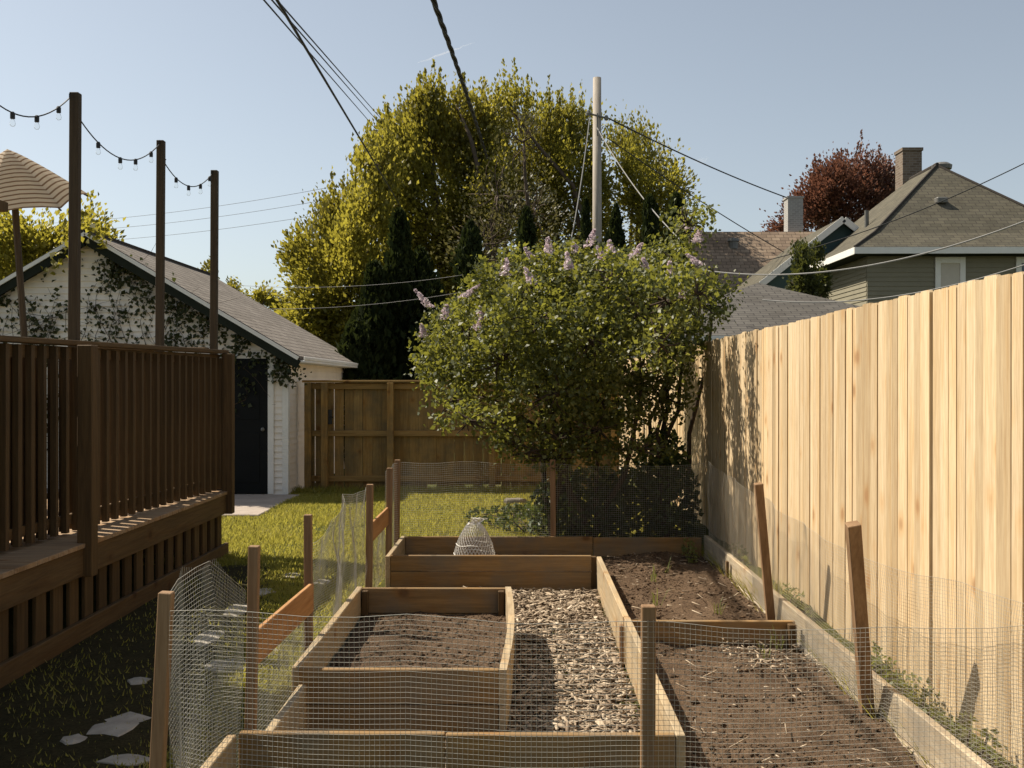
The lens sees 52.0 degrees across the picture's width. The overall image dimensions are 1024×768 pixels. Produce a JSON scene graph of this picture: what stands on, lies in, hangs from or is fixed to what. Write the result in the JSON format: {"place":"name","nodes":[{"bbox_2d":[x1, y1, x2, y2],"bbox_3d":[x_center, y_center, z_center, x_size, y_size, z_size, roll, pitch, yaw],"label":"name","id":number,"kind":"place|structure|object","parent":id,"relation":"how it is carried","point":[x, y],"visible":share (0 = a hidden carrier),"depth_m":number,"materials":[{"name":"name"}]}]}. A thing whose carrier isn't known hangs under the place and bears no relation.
{"place":"outdoors","nodes":[
{"label":"outdoors","id":0,"kind":"place"},
{"bbox_2d":[46,185,338,223],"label":"overhead cable","id":1,"kind":"object","parent":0,"point":[222,205],"visible":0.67,"depth_m":45.25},
{"bbox_2d":[110,201,315,228],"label":"overhead cable","id":2,"kind":"object","parent":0,"point":[219,216],"visible":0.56,"depth_m":45.50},
{"bbox_2d":[119,216,308,239],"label":"overhead cable","id":3,"kind":"object","parent":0,"point":[219,229],"visible":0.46,"depth_m":45.41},
{"bbox_2d":[223,494,298,516],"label":"path","id":4,"kind":"structure","parent":0,"point":[250,505],"depth_m":14.58,"materials":[{"name":"concrete"}]},
{"bbox_2d":[263,0,375,128],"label":"overhead cable","id":5,"kind":"object","parent":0,"point":[275,13],"visible":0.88,"depth_m":15.37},
{"bbox_2d":[271,0,379,123],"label":"overhead cable","id":6,"kind":"object","parent":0,"point":[277,6],"visible":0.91,"depth_m":17.29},
{"bbox_2d":[282,5,383,121],"bbox_3d":[-3.586,-6.712,23.777,0.021,6.271,31.708,0,0,-4],"label":"overhead cable","id":7,"kind":"object","parent":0,"point":[290,15],"visible":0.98,"depth_m":16.82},
{"bbox_2d":[275,0,403,210],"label":"overhead cable","id":8,"kind":"object","parent":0,"point":[305,47],"visible":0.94,"depth_m":12.24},
{"bbox_2d":[237,275,459,287],"bbox_3d":[-3.185,-1.989,20.378,4.460,0.223,0.007,0,0,4],"label":"overhead cable","id":9,"kind":"object","parent":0,"point":[347,286],"visible":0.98,"depth_m":20.38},
{"bbox_2d":[430,0,487,158],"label":"overhead cable","id":10,"kind":"object","parent":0,"point":[444,32],"visible":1,"depth_m":19.16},
{"bbox_2d":[0,395,1020,767],"bbox_3d":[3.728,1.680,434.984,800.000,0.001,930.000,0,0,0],"label":"ground","id":11,"kind":"structure","parent":0,"point":[10,653],"depth_m":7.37,"materials":[{"name":"plant"}]},
{"bbox_2d":[0,190,129,279],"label":"garden tree","id":12,"kind":"object","parent":11,"relation":"on","point":[35,244],"visible":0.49,"depth_m":27.10,"materials":[{"name":"green plant"}]},
{"bbox_2d":[0,200,234,687],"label":"deck","id":13,"kind":"structure","parent":11,"relation":"on","point":[146,465],"depth_m":7.39,"materials":[{"name":"brown wood"}]},
{"bbox_2d":[0,149,87,344],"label":"parasol","id":14,"kind":"object","parent":13,"relation":"on","point":[25,182],"visible":0.79,"depth_m":9.38,"materials":[{"name":"fabric"}]},
{"bbox_2d":[68,92,81,346],"bbox_3d":[-3.159,-0.530,7.577,0.086,3.140,0.066,0,0,0],"label":"light pole","id":15,"kind":"object","parent":13,"relation":"on","point":[74,219],"visible":0.58,"depth_m":7.54,"materials":[{"name":"wood"}]},
{"bbox_2d":[0,92,70,129],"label":"string light","id":16,"kind":"object","parent":15,"relation":"hanging from","point":[36,117],"visible":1,"depth_m":7.20,"materials":[{"name":"black"}]},
{"bbox_2d":[82,122,160,170],"bbox_3d":[-3.135,-1.946,8.472,0.038,0.458,1.762,0,0,0],"label":"string light","id":17,"kind":"object","parent":15,"relation":"hanging from","point":[120,159],"visible":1,"depth_m":8.39,"materials":[{"name":"black"}]},
{"bbox_2d":[155,140,165,351],"bbox_3d":[-3.148,-0.568,9.387,0.084,3.216,0.064,0,0,0],"label":"light pole","id":18,"kind":"object","parent":13,"relation":"on","point":[160,248],"visible":0.58,"depth_m":9.36,"materials":[{"name":"wood"}]},
{"bbox_2d":[210,170,218,353],"bbox_3d":[-2.967,-0.222,10.446,0.086,3.804,0.066,0,0,0],"label":"light pole","id":19,"kind":"object","parent":13,"relation":"on","point":[214,214],"visible":0.42,"depth_m":10.41,"materials":[{"name":"wood"}]},
{"bbox_2d":[166,159,212,195],"bbox_3d":[-3.045,-1.948,9.917,0.038,0.345,1.001,0,0,8],"label":"string light","id":20,"kind":"object","parent":19,"relation":"hanging from","point":[176,180],"visible":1,"depth_m":9.89,"materials":[{"name":"black"}]},
{"bbox_2d":[0,566,276,767],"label":"bare earth","id":21,"kind":"structure","parent":11,"relation":"on","point":[86,752],"depth_m":5.72,"materials":[{"name":"soil"}]},
{"bbox_2d":[60,733,86,744],"bbox_3d":[-2.053,1.679,4.922,0.119,0.042,0.121,0,0,43],"label":"stepping stone","id":22,"kind":"object","parent":21,"relation":"on","point":[76,738],"visible":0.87,"depth_m":4.91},
{"bbox_2d":[86,711,151,736],"bbox_3d":[-1.929,1.679,5.157,0.246,0.042,0.363,0,0,14],"label":"stepping stone","id":23,"kind":"object","parent":21,"relation":"on","point":[124,723],"visible":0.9,"depth_m":5.11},
{"bbox_2d":[96,754,149,765],"bbox_3d":[-1.707,1.679,4.657,0.232,0.042,0.126,0,0,20],"label":"stepping stone","id":24,"kind":"object","parent":21,"relation":"on","point":[128,759],"visible":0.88,"depth_m":4.64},
{"bbox_2d":[127,677,150,684],"bbox_3d":[-2.089,1.679,5.899,0.129,0.042,0.138,0,0,-34],"label":"stepping stone","id":25,"kind":"object","parent":21,"relation":"on","point":[136,681],"visible":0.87,"depth_m":5.88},
{"bbox_2d":[194,630,221,646],"bbox_3d":[-2.001,1.679,6.894,0.167,0.042,0.418,0,0,0],"label":"stepping stone","id":26,"kind":"object","parent":21,"relation":"on","point":[202,639],"visible":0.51,"depth_m":6.85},
{"bbox_2d":[205,658,245,671],"bbox_3d":[-1.689,1.679,6.231,0.268,0.042,0.292,0,0,0],"label":"stepping stone","id":27,"kind":"object","parent":21,"relation":"on","point":[210,667],"visible":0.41,"depth_m":6.21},
{"bbox_2d":[224,604,246,614],"bbox_3d":[-2.020,1.679,7.764,0.218,0.042,0.485,0,0,0],"label":"stepping stone","id":28,"kind":"object","parent":21,"relation":"on","point":[238,607],"visible":0.27,"depth_m":7.73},
{"bbox_2d":[149,591,174,767],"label":"garden stake","id":29,"kind":"object","parent":11,"relation":"on","point":[161,693],"visible":1,"depth_m":3.49,"materials":[{"name":"brown wood"}]},
{"bbox_2d":[0,230,357,493],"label":"garage","id":30,"kind":"structure","parent":11,"relation":"on","point":[269,447],"depth_m":15.79,"materials":[{"name":"white"}]},
{"bbox_2d":[0,200,311,419],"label":"climbing vine","id":31,"kind":"object","parent":30,"relation":"attached to","point":[169,306],"visible":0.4,"depth_m":15.72,"materials":[{"name":"green plant"}]},
{"bbox_2d":[207,353,273,493],"bbox_3d":[-4.075,0.595,15.730,1.000,2.110,0.069,0,0,0],"label":"door","id":32,"kind":"structure","parent":30,"relation":"in","point":[254,425],"depth_m":15.74,"materials":[{"name":"wood"}]},
{"bbox_2d":[168,560,244,767],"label":"wire mesh","id":33,"kind":"object","parent":11,"relation":"on","point":[181,604],"visible":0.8,"depth_m":4.00,"materials":[{"name":"metal"}]},
{"bbox_2d":[200,735,235,767],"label":"border board","id":34,"kind":"object","parent":11,"relation":"on","point":[226,755],"visible":1,"depth_m":4.04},
{"bbox_2d":[198,255,289,309],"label":"garden tree","id":35,"kind":"object","parent":11,"relation":"on","point":[260,295],"visible":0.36,"depth_m":57.91,"materials":[{"name":"green plant"}]},
{"bbox_2d":[244,545,260,729],"bbox_3d":[-1.116,1.188,4.510,0.065,0.986,0.040,0,0,0],"label":"garden stake","id":36,"kind":"object","parent":11,"relation":"on","point":[253,588],"visible":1,"depth_m":4.49,"materials":[{"name":"brown wood"}]},
{"bbox_2d":[266,685,305,730],"bbox_3d":[-0.987,1.545,4.564,0.038,0.270,0.730,0,0,0],"label":"border board","id":37,"kind":"object","parent":11,"relation":"on","point":[293,704],"visible":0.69,"depth_m":4.67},
{"bbox_2d":[304,514,312,651],"bbox_3d":[-1.099,1.192,5.670,0.047,0.975,0.038,0,0,0],"label":"garden stake","id":38,"kind":"object","parent":11,"relation":"on","point":[308,556],"visible":0.48,"depth_m":5.65,"materials":[{"name":"brown wood"}]},
{"bbox_2d":[258,583,313,662],"bbox_3d":[-1.104,1.153,5.090,0.022,0.160,1.161,0,0,2],"label":"plank","id":39,"kind":"object","parent":38,"relation":"attached to","point":[300,603],"visible":0.84,"depth_m":5.09,"materials":[{"name":"brown wood"}]},
{"bbox_2d":[258,621,305,729],"bbox_3d":[-1.124,1.436,5.085,0.015,0.454,1.152,0,0,1],"label":"wire mesh","id":40,"kind":"object","parent":39,"relation":"hanging from","point":[265,707],"visible":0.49,"depth_m":5.03,"materials":[{"name":"metal"}]},
{"bbox_2d":[301,488,367,644],"bbox_3d":[-1.097,1.205,6.815,0.118,0.917,2.253,0,0,0],"label":"wire mesh","id":41,"kind":"object","parent":11,"relation":"on","point":[338,588],"visible":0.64,"depth_m":6.86,"materials":[{"name":"metal"}]},
{"bbox_2d":[256,107,418,347],"bbox_3d":[-5.767,-3.772,35.932,6.313,11.269,6.122,0,0,0],"label":"maple tree","id":42,"kind":"object","parent":11,"relation":"on","point":[342,251],"visible":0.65,"depth_m":34.92,"materials":[{"name":"green plant"}]},
{"bbox_2d":[335,317,397,467],"bbox_3d":[-3.019,0.180,21.081,1.488,3.100,1.370,0,0,0],"label":"arborvitae","id":43,"kind":"object","parent":11,"relation":"on","point":[358,339],"visible":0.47,"depth_m":20.79,"materials":[{"name":"green plant"}]},
{"bbox_2d":[365,484,373,586],"bbox_3d":[-1.082,1.220,7.960,0.060,0.920,0.045,0,0,0],"label":"garden stake","id":44,"kind":"object","parent":11,"relation":"on","point":[369,535],"visible":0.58,"depth_m":7.94,"materials":[{"name":"brown wood"}]},
{"bbox_2d":[373,507,388,540],"bbox_3d":[-1.087,1.147,8.545,0.022,0.155,1.171,0,0,0],"label":"plank","id":45,"kind":"object","parent":44,"relation":"attached to","point":[380,521],"visible":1,"depth_m":8.59,"materials":[{"name":"brown wood"}]},
{"bbox_2d":[372,530,385,586],"bbox_3d":[-1.103,1.435,8.545,0.017,0.453,1.131,0,0,0],"label":"wire mesh","id":46,"kind":"object","parent":45,"relation":"hanging from","point":[380,554],"visible":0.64,"depth_m":8.71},
{"bbox_2d":[346,259,402,382],"bbox_3d":[-2.892,-0.422,21.618,1.126,4.305,1.222,0,0,-41],"label":"arborvitae","id":47,"kind":"object","parent":11,"relation":"on","point":[376,315],"visible":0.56,"depth_m":21.32,"materials":[{"name":"green plant"}]},
{"bbox_2d":[385,468,392,555],"bbox_3d":[-1.069,1.205,9.130,0.065,0.951,0.045,0,0,0],"label":"garden stake","id":48,"kind":"object","parent":11,"relation":"on","point":[389,494],"visible":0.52,"depth_m":9.11,"materials":[{"name":"brown wood"}]},
{"bbox_2d":[394,460,400,543],"bbox_3d":[-1.062,1.190,9.700,0.060,0.980,0.045,0,0,0],"label":"garden stake","id":49,"kind":"object","parent":11,"relation":"on","point":[397,494],"visible":0.58,"depth_m":9.68,"materials":[{"name":"brown wood"}]},
{"bbox_2d":[382,207,422,382],"bbox_3d":[-2.370,-1.001,22.053,1.196,5.462,1.243,0,0,0],"label":"arborvitae","id":50,"kind":"object","parent":11,"relation":"on","point":[399,261],"visible":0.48,"depth_m":21.77,"materials":[{"name":"green plant"}]},
{"bbox_2d":[292,587,513,732],"bbox_3d":[-0.512,1.512,5.959,1.053,0.335,2.028,0,0,0],"label":"raised bed","id":51,"kind":"object","parent":11,"relation":"on","point":[360,602],"visible":0.74,"depth_m":4.95,"materials":[{"name":"wood"}]},
{"bbox_2d":[330,611,506,667],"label":"soil","id":52,"kind":"structure","parent":51,"relation":"in","point":[387,647],"depth_m":6.20,"materials":[{"name":"soil"}]},
{"bbox_2d":[411,245,440,379],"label":"arborvitae","id":53,"kind":"object","parent":11,"relation":"on","point":[425,268],"visible":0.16,"depth_m":22.29,"materials":[{"name":"green plant"}]},
{"bbox_2d":[400,279,461,464],"bbox_3d":[-1.606,-0.214,21.472,1.309,3.888,1.232,0,0,0],"label":"arborvitae","id":54,"kind":"object","parent":11,"relation":"on","point":[435,288],"visible":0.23,"depth_m":21.37,"materials":[{"name":"green plant"}]},
{"bbox_2d":[351,58,533,299],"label":"maple tree","id":55,"kind":"object","parent":11,"relation":"on","point":[441,132],"visible":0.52,"depth_m":40.16,"materials":[{"name":"green plant"}]},
{"bbox_2d":[302,380,618,489],"bbox_3d":[-0.797,0.810,16.457,4.964,1.740,0.220,0,0,0],"label":"plank fence","id":56,"kind":"object","parent":11,"relation":"on","point":[390,428],"visible":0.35,"depth_m":16.51,"materials":[{"name":"brown wood"}]},
{"bbox_2d":[448,218,490,382],"bbox_3d":[-1.170,-1.357,27.979,1.427,6.174,1.339,0,0,0],"label":"arborvitae","id":57,"kind":"object","parent":11,"relation":"on","point":[470,241],"visible":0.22,"depth_m":27.79,"materials":[{"name":"green plant"}]},
{"bbox_2d":[385,536,595,590],"bbox_3d":[-0.145,1.535,9.072,1.755,0.290,1.140,0,0,0],"label":"raised bed","id":58,"kind":"object","parent":11,"relation":"on","point":[436,562],"visible":0.82,"depth_m":8.51,"materials":[{"name":"wood"}]},
{"bbox_2d":[479,554,596,574],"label":"soil","id":59,"kind":"structure","parent":58,"relation":"in","point":[532,554],"depth_m":9.57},
{"bbox_2d":[454,517,495,554],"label":"wire dome","id":60,"kind":"structure","parent":59,"relation":"on","point":[474,521],"depth_m":8.98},
{"bbox_2d":[416,90,574,297],"bbox_3d":[-0.202,-3.511,32.250,4.098,10.666,5.251,0,0,24],"label":"budding tree","id":61,"kind":"object","parent":11,"relation":"on","point":[493,226],"visible":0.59,"depth_m":32.02,"materials":[{"name":"green plant"}]},
{"bbox_2d":[504,498,526,503],"bbox_3d":[0.047,1.643,14.575,0.322,0.114,0.234,0,0,0],"label":"garden rock","id":62,"kind":"object","parent":11,"relation":"on","point":[513,500],"visible":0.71,"depth_m":14.48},
{"bbox_2d":[463,497,575,534],"bbox_3d":[0.104,1.444,11.892,0.746,0.530,1.825,0,0,-29],"label":"shrub","id":63,"kind":"object","parent":11,"relation":"on","point":[506,509],"visible":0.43,"depth_m":11.76,"materials":[{"name":"green plant"}]},
{"bbox_2d":[515,205,542,379],"bbox_3d":[0.356,-1.532,27.951,1.094,6.523,1.026,0,0,38],"label":"arborvitae","id":64,"kind":"object","parent":11,"relation":"on","point":[527,229],"visible":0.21,"depth_m":27.85,"materials":[{"name":"green plant"}]},
{"bbox_2d":[385,461,704,548],"bbox_3d":[0.338,1.186,9.420,2.887,0.952,0.587,0,0,0],"label":"wire mesh","id":65,"kind":"object","parent":11,"relation":"on","point":[533,506],"visible":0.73,"depth_m":9.68,"materials":[{"name":"metal"}]},
{"bbox_2d":[465,57,626,274],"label":"maple tree","id":66,"kind":"object","parent":11,"relation":"on","point":[568,149],"visible":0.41,"depth_m":42.55,"materials":[{"name":"green plant"}]},
{"bbox_2d":[550,459,555,535],"bbox_3d":[0.378,1.188,9.672,0.060,0.985,0.045,0,0,0],"label":"garden stake","id":67,"kind":"object","parent":11,"relation":"on","point":[552,505],"visible":0.58,"depth_m":9.65,"materials":[{"name":"brown wood"}]},
{"bbox_2d":[403,193,747,536],"bbox_3d":[0.662,-0.099,10.781,3.569,3.701,4.362,0,0,0],"label":"lilac bush","id":68,"kind":"object","parent":11,"relation":"on","point":[599,305],"visible":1,"depth_m":9.89,"materials":[{"name":"green plant"}]},
{"bbox_2d":[576,196,597,373],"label":"arborvitae","id":69,"kind":"object","parent":11,"relation":"on","point":[585,230],"visible":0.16,"depth_m":28.89,"materials":[{"name":"green plant"}]},
{"bbox_2d":[524,464,665,536],"bbox_3d":[0.854,1.254,10.746,1.476,0.896,0.646,0,0,8],"label":"shrub","id":70,"kind":"object","parent":11,"relation":"on","point":[588,506],"visible":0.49,"depth_m":10.60,"materials":[{"name":"green plant"}]},
{"bbox_2d":[169,610,1023,767],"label":"wire mesh","id":71,"kind":"object","parent":11,"relation":"on","point":[605,694],"visible":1,"depth_m":3.28,"materials":[{"name":"metal"}]},
{"bbox_2d":[586,77,608,243],"bbox_3d":[2.671,-3.919,32.953,0.700,11.397,0.390,0,0,0],"label":"utility pole","id":72,"kind":"object","parent":11,"relation":"on","point":[597,197],"visible":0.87,"depth_m":32.86,"materials":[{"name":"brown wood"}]},
{"bbox_2d":[570,116,590,239],"bbox_3d":[2.118,-6.379,32.385,0.038,3.993,1.054,0,0,39],"label":"overhead cable","id":73,"kind":"object","parent":72,"relation":"attached to","point":[581,178],"visible":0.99,"depth_m":32.41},
{"bbox_2d":[597,128,678,238],"bbox_3d":[3.514,-5.824,29.872,0.030,4.370,6.080,0,0,-16],"label":"overhead cable","id":74,"kind":"object","parent":72,"relation":"attached to","point":[630,180],"visible":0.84,"depth_m":30.36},
{"bbox_2d":[608,117,786,197],"bbox_3d":[7.216,-8.066,38.363,0.049,0.595,13.984,0,0,38],"label":"overhead cable","id":75,"kind":"object","parent":72,"relation":"attached to","point":[690,157],"visible":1,"depth_m":36.95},
{"bbox_2d":[239,535,990,767],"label":"raised bed","id":76,"kind":"object","parent":11,"relation":"on","point":[614,609],"visible":0.59,"depth_m":4.19,"materials":[{"name":"brown wood"}]},
{"bbox_2d":[596,552,922,767],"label":"soil","id":77,"kind":"structure","parent":76,"relation":"in","point":[770,730],"depth_m":5.34,"materials":[{"name":"soil"}]},
{"bbox_2d":[334,551,920,767],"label":"soil clods","id":78,"kind":"object","parent":77,"relation":"on","point":[620,570],"visible":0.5,"depth_m":5.84,"materials":[{"name":"soil"}]},
{"bbox_2d":[681,538,698,562],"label":"weed","id":79,"kind":"object","parent":77,"relation":"on","point":[689,557],"visible":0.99,"depth_m":9.25,"materials":[{"name":"green plant"}]},
{"bbox_2d":[711,597,726,614],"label":"weed","id":80,"kind":"object","parent":77,"relation":"on","point":[717,610],"visible":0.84,"depth_m":7.03,"materials":[{"name":"green plant"}]},
{"bbox_2d":[608,556,884,766],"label":"dry straw","id":81,"kind":"object","parent":77,"relation":"on","point":[737,647],"visible":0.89,"depth_m":5.87,"materials":[{"name":"beige plant"}]},
{"bbox_2d":[845,520,874,714],"bbox_3d":[1.581,1.120,4.757,0.073,1.043,0.449,0,0,28],"label":"garden stake","id":82,"kind":"object","parent":77,"relation":"on","point":[856,568],"visible":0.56,"depth_m":4.70,"materials":[{"name":"brown wood"}]},
{"bbox_2d":[706,461,1023,767],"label":"wire mesh","id":83,"kind":"object","parent":77,"relation":"on","point":[792,567],"visible":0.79,"depth_m":5.30,"materials":[{"name":"metal"}]},
{"bbox_2d":[600,201,633,263],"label":"arborvitae","id":84,"kind":"object","parent":11,"relation":"on","point":[617,237],"visible":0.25,"depth_m":28.85,"materials":[{"name":"green plant"}]},
{"bbox_2d":[640,604,655,767],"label":"garden stake","id":85,"kind":"object","parent":11,"relation":"on","point":[648,612],"visible":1,"depth_m":3.28,"materials":[{"name":"brown wood"}]},
{"bbox_2d":[634,193,667,294],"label":"arborvitae","id":86,"kind":"object","parent":11,"relation":"on","point":[649,216],"visible":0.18,"depth_m":28.84,"materials":[{"name":"green plant"}]},
{"bbox_2d":[601,104,704,254],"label":"maple tree","id":87,"kind":"object","parent":11,"relation":"on","point":[644,184],"visible":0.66,"depth_m":43.76,"materials":[{"name":"green plant"}]},
{"bbox_2d":[631,426,703,536],"bbox_3d":[1.567,1.059,10.677,0.631,1.253,1.148,0,0,-7],"label":"shrub","id":88,"kind":"object","parent":11,"relation":"on","point":[673,481],"visible":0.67,"depth_m":10.37,"materials":[{"name":"green plant"}]},
{"bbox_2d":[662,191,692,309],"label":"arborvitae","id":89,"kind":"object","parent":11,"relation":"on","point":[678,200],"visible":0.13,"depth_m":29.33,"materials":[{"name":"green plant"}]},
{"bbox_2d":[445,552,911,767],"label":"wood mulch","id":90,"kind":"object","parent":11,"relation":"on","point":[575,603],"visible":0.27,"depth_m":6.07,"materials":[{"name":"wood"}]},
{"bbox_2d":[635,196,812,298],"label":"house","id":91,"kind":"structure","parent":11,"relation":"on","point":[741,252],"depth_m":44.03,"materials":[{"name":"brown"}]},
{"bbox_2d":[610,283,860,468],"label":"garage","id":92,"kind":"structure","parent":11,"relation":"on","point":[753,311],"depth_m":20.64,"materials":[{"name":"grey"}]},
{"bbox_2d":[754,482,775,619],"bbox_3d":[1.630,1.145,6.751,0.066,1.043,0.295,0,0,36],"label":"garden stake","id":93,"kind":"object","parent":11,"relation":"on","point":[764,548],"visible":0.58,"depth_m":6.72,"materials":[{"name":"brown wood"}]},
{"bbox_2d":[782,230,824,296],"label":"ivy tree","id":94,"kind":"object","parent":11,"relation":"on","point":[809,284],"visible":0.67,"depth_m":25.09,"materials":[{"name":"green plant"}]},
{"bbox_2d":[619,272,1023,767],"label":"board fence","id":95,"kind":"object","parent":11,"relation":"on","point":[894,428],"visible":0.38,"depth_m":5.28,"materials":[{"name":"brown wood"}]},
{"bbox_2d":[806,237,836,298],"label":"ivy tree","id":96,"kind":"object","parent":11,"relation":"on","point":[818,254],"visible":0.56,"depth_m":26.01,"materials":[{"name":"green plant"}]},
{"bbox_2d":[759,129,894,231],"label":"red maple","id":97,"kind":"object","parent":11,"relation":"on","point":[860,184],"visible":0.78,"depth_m":52.45,"materials":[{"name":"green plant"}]},
{"bbox_2d":[734,147,1023,305],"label":"house","id":98,"kind":"structure","parent":11,"relation":"on","point":[977,211],"depth_m":30.13,"materials":[{"name":"grey"}]},
{"bbox_2d":[610,139,783,251],"bbox_3d":[7.016,-6.134,36.340,10.660,3.007,0.033,0,0,-42],"label":"overhead cable","id":99,"kind":"object","parent":98,"relation":"attached to","point":[692,195],"visible":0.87,"depth_m":35.30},
{"bbox_2d":[935,257,965,289],"bbox_3d":[12.252,-2.385,29.334,0.920,2.330,0.075,0,0,0],"label":"window","id":100,"kind":"structure","parent":98,"relation":"in","point":[948,270],"depth_m":29.34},
{"bbox_2d":[1016,257,1023,272],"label":"window","id":101,"kind":"structure","parent":98,"relation":"in","point":[1019,260],"depth_m":29.31,"materials":[{"name":"grey"}]},
{"bbox_2d":[0,0,1023,382],"label":"sky","id":102,"kind":"structure","parent":0,"point":[754,89],"materials":[{"name":"blue"}]},
{"bbox_2d":[645,482,1013,767],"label":"raised earth","id":103,"kind":"structure","parent":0,"point":[699,529],"depth_m":6.41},
{"bbox_2d":[729,542,751,567],"bbox_3d":[1.867,1.398,8.575,0.134,0.190,0.751,0,0,0],"label":"weed","id":104,"kind":"object","parent":103,"relation":"on","point":[745,553],"visible":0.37,"depth_m":8.57,"materials":[{"name":"green plant"}]},
{"bbox_2d":[780,582,811,616],"bbox_3d":[1.831,1.408,6.774,0.129,0.187,0.693,0,0,0],"label":"weed","id":105,"kind":"object","parent":103,"relation":"on","point":[799,606],"visible":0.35,"depth_m":6.81,"materials":[{"name":"green plant"}]},
{"bbox_2d":[871,640,911,698],"bbox_3d":[1.839,1.399,5.176,0.135,0.178,0.738,0,0,0],"label":"weed","id":106,"kind":"object","parent":103,"relation":"on","point":[874,668],"visible":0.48,"depth_m":5.16,"materials":[{"name":"green plant"}]},
{"bbox_2d":[893,670,961,735],"bbox_3d":[1.827,1.403,4.625,0.129,0.194,0.735,0,0,0],"label":"weed","id":107,"kind":"object","parent":103,"relation":"on","point":[923,697],"visible":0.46,"depth_m":4.62,"materials":[{"name":"green plant"}]},
{"bbox_2d":[942,712,1016,767],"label":"weed","id":108,"kind":"object","parent":103,"relation":"on","point":[985,747],"visible":0.53,"depth_m":4.08,"materials":[{"name":"green plant"}]},
{"bbox_2d":[703,221,1023,274],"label":"overhead cable","id":109,"kind":"object","parent":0,"point":[881,262],"visible":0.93,"depth_m":17.00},
{"bbox_2d":[760,163,1023,261],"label":"overhead cable","id":110,"kind":"object","parent":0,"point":[903,216],"visible":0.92,"depth_m":23.81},
{"bbox_2d":[762,265,1023,302],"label":"overhead cable","id":111,"kind":"object","parent":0,"point":[890,296],"visible":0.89,"depth_m":16.57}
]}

